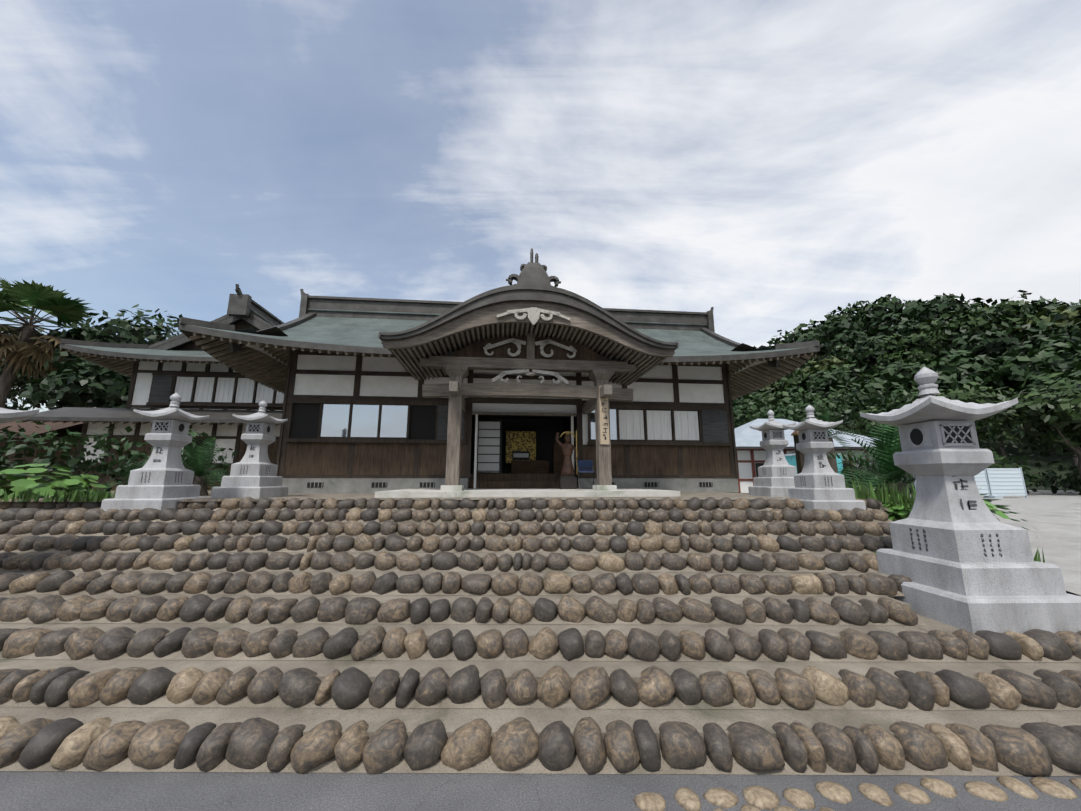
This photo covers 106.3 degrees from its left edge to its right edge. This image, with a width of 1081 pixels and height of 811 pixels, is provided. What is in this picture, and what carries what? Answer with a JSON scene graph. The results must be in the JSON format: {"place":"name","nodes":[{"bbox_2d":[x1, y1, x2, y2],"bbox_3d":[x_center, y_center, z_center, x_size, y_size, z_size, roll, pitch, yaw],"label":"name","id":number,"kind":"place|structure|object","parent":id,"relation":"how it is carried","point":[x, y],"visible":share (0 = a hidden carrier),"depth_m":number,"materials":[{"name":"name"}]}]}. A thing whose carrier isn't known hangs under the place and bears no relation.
{"place":"outdoors","nodes":[
{"label":"outdoors","id":0,"kind":"place"},
{"bbox_2d":[0,420,82,488],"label":"shed","id":1,"kind":"structure","parent":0,"point":[29,427],"depth_m":14.94,"materials":[{"name":"brown tile"}]},
{"bbox_2d":[21,360,283,490],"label":"wing walls","id":2,"kind":"structure","parent":0,"point":[220,394],"depth_m":14.89,"materials":[{"name":"white paint"}]},
{"bbox_2d":[59,284,283,376],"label":"wing roof","id":3,"kind":"structure","parent":2,"relation":"on","point":[244,311],"depth_m":15.33,"materials":[{"name":"grey tile"}]},
{"bbox_2d":[0,491,788,501],"bbox_3d":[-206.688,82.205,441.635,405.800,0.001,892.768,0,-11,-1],"label":"terrace","id":4,"kind":"structure","parent":0,"point":[687,496],"depth_m":8.48,"materials":[{"name":"concrete"}]},
{"bbox_2d":[0,277,98,407],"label":"palm","id":5,"kind":"object","parent":4,"relation":"on","point":[46,299],"depth_m":23.84,"materials":[{"name":"green plant"}]},
{"bbox_2d":[211,400,288,497],"bbox_3d":[-6.136,0.913,8.790,0.960,2.102,0.960,0,-11,-1],"label":"lantern","id":6,"kind":"object","parent":4,"relation":"on","point":[253,472],"visible":1,"depth_m":8.57,"materials":[{"name":"stone"}]},
{"bbox_2d":[276,349,738,493],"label":"hall walls","id":7,"kind":"structure","parent":4,"relation":"on","point":[360,423],"depth_m":11.81,"materials":[{"name":"paint"}]},
{"bbox_2d":[179,289,819,399],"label":"hall roof","id":8,"kind":"structure","parent":7,"relation":"on","point":[355,326],"depth_m":12.95,"materials":[{"name":"green metal"}]},
{"bbox_2d":[374,248,679,497],"bbox_3d":[-0.464,-0.381,12.255,6.880,5.910,6.290,1,-11,-6],"label":"entrance porch","id":9,"kind":"object","parent":4,"relation":"on","point":[533,320],"visible":0.96,"depth_m":10.04,"materials":[{"name":"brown wood"}]},
{"bbox_2d":[511,444,563,473],"bbox_3d":[0.106,1.775,13.324,2.120,0.940,0.960,0,-11,-1],"label":"wooden furniture","id":10,"kind":"object","parent":9,"relation":"on","point":[529,466],"visible":0.77,"depth_m":13.27,"materials":[{"name":"brown wood"}]},
{"bbox_2d":[556,430,578,488],"bbox_3d":[0.744,1.506,11.323,0.651,1.620,0.440,0,-11,-1],"label":"guardian statue","id":11,"kind":"object","parent":9,"relation":"on","point":[567,479],"visible":1,"depth_m":11.21,"materials":[{"name":"brown wood"}]},
{"bbox_2d":[577,460,594,489],"bbox_3d":[1.201,1.822,10.719,0.422,0.792,0.429,0,-11,-1],"label":"folding chair","id":12,"kind":"object","parent":9,"relation":"on","point":[584,466],"visible":0.9,"depth_m":10.85,"materials":[{"name":"blue fabric"}]},
{"bbox_2d":[748,410,796,496],"bbox_3d":[5.501,1.090,9.520,0.923,2.020,0.923,0,-11,-1],"label":"lantern","id":13,"kind":"object","parent":4,"relation":"on","point":[777,472],"visible":1,"depth_m":9.34,"materials":[{"name":"stone"}]},
{"bbox_2d":[0,591,1080,810],"bbox_3d":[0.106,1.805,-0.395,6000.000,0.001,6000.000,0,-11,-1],"label":"ground","id":14,"kind":"structure","parent":0,"point":[137,791],"depth_m":2.45,"materials":[{"name":"concrete"}]},
{"bbox_2d":[0,497,1080,776],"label":"cobblestones","id":15,"kind":"structure","parent":14,"relation":"on","point":[1032,749],"depth_m":3.60,"materials":[{"name":"stone"}]},
{"bbox_2d":[0,500,1080,775],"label":"concrete steps","id":16,"kind":"structure","parent":14,"relation":"on","point":[412,714],"depth_m":3.45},
{"bbox_2d":[0,407,39,422],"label":"lantern","id":17,"kind":"object","parent":16,"relation":"on","point":[7,415],"visible":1,"depth_m":4.87,"materials":[{"name":"stone"}]},
{"bbox_2d":[101,393,209,510],"bbox_3d":[-6.653,0.795,7.224,0.960,2.102,0.960,0,-11,-1],"label":"lantern","id":18,"kind":"object","parent":16,"relation":"on","point":[161,478],"visible":1,"depth_m":7.03,"materials":[{"name":"stone"}]},
{"bbox_2d":[782,405,865,510],"bbox_3d":[4.851,0.902,7.150,0.853,1.867,0.853,0,-11,-1],"label":"lantern","id":19,"kind":"object","parent":16,"relation":"on","point":[819,482],"visible":1,"depth_m":6.96,"materials":[{"name":"stone"}]},
{"bbox_2d":[860,367,1080,633],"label":"lantern","id":20,"kind":"object","parent":16,"relation":"on","point":[960,555],"visible":1,"depth_m":4.31,"materials":[{"name":"stone"}]},
{"bbox_2d":[633,776,1080,810],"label":"ground stones","id":21,"kind":"object","parent":14,"relation":"on","point":[757,798],"visible":0.9,"depth_m":2.40,"materials":[{"name":"beige stone"}]},
{"bbox_2d":[0,304,1080,494],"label":"trees","id":22,"kind":"object","parent":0,"point":[79,382],"depth_m":24.92,"materials":[{"name":"green plant"}]},
{"bbox_2d":[0,0,1080,411],"label":"sky","id":23,"kind":"structure","parent":0,"point":[772,166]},
{"bbox_2d":[192,437,906,495],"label":"garden plant trunks","id":24,"kind":"object","parent":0,"point":[198,480],"visible":0.21,"depth_m":9.45,"materials":[{"name":"brown plant"}]},
{"bbox_2d":[101,409,1039,539],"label":"garden cycad leaves","id":25,"kind":"object","parent":24,"relation":"attached to","point":[887,444],"visible":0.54,"depth_m":9.20,"materials":[{"name":"green plant"}]},
{"bbox_2d":[818,342,1080,489],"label":"hill terrain","id":26,"kind":"structure","parent":0,"point":[1044,461],"depth_m":48.90,"materials":[{"name":"green plant"}]},
{"bbox_2d":[732,290,1080,465],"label":"hill forest","id":27,"kind":"object","parent":26,"relation":"on","point":[1049,350],"depth_m":70.96,"materials":[{"name":"green plant"}]},
{"bbox_2d":[909,490,1080,595],"bbox_3d":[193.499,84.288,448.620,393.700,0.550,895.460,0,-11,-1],"label":"gravel ground","id":28,"kind":"structure","parent":0,"point":[1054,520],"depth_m":9.59,"materials":[{"name":"grey gravel"}]},
{"bbox_2d":[0,421,1044,562],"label":"plants","id":29,"kind":"object","parent":28,"relation":"on","point":[19,484],"visible":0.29,"depth_m":9.74,"materials":[{"name":"green plant"}]},
{"bbox_2d":[734,419,901,492],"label":"background building","id":30,"kind":"structure","parent":28,"relation":"on","point":[751,454],"depth_m":27.08,"materials":[{"name":"white"}]},
{"bbox_2d":[784,453,1027,497],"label":"yard fence panels","id":31,"kind":"object","parent":28,"relation":"on","point":[998,482],"visible":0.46,"depth_m":20.08,"materials":[{"name":"grey metal"}]},
{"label":"bank grass","id":32,"kind":"object","parent":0,"visible":0},
{"bbox_2d":[791,431,804,473],"bbox_3d":[8.133,2.014,12.560,0.300,2.710,0.300,0,-11,-1],"label":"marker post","id":33,"kind":"object","parent":32,"relation":"on","point":[800,458],"visible":0.22,"depth_m":12.61,"materials":[{"name":"brown wood"}]}
]}

